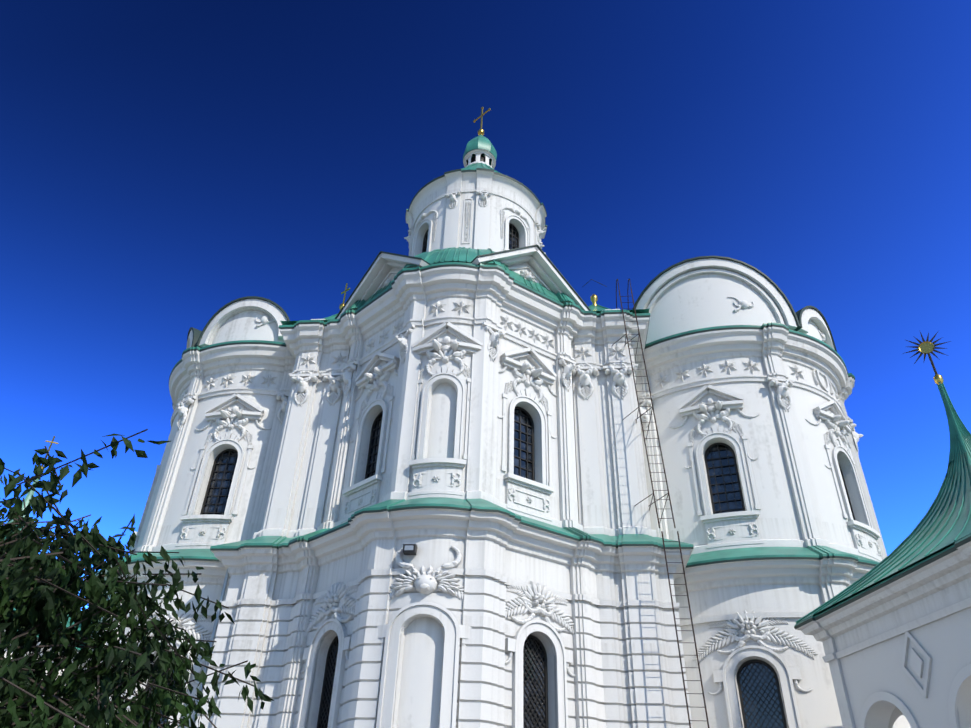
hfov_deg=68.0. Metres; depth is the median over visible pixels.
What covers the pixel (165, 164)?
sky
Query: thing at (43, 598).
cherry tree
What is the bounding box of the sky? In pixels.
[0,0,970,610]
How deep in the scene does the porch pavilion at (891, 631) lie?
17.73 m
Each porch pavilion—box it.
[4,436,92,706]
[794,332,970,727]
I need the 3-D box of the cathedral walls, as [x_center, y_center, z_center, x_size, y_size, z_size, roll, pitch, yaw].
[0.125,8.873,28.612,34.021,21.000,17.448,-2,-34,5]
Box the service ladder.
[584,278,708,727]
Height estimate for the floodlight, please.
0.295 m
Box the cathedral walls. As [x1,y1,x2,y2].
[74,262,910,727]
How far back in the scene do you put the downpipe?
24.50 m
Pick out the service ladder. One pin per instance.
(653, 490)
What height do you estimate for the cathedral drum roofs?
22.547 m
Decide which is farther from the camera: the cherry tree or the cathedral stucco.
the cathedral stucco
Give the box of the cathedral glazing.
[138,223,854,727]
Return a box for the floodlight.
[403,543,417,554]
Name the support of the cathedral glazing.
attached to the cathedral walls
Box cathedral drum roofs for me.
[186,106,836,351]
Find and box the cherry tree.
[0,429,273,727]
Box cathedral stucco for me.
[125,190,881,727]
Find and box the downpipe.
[190,538,252,726]

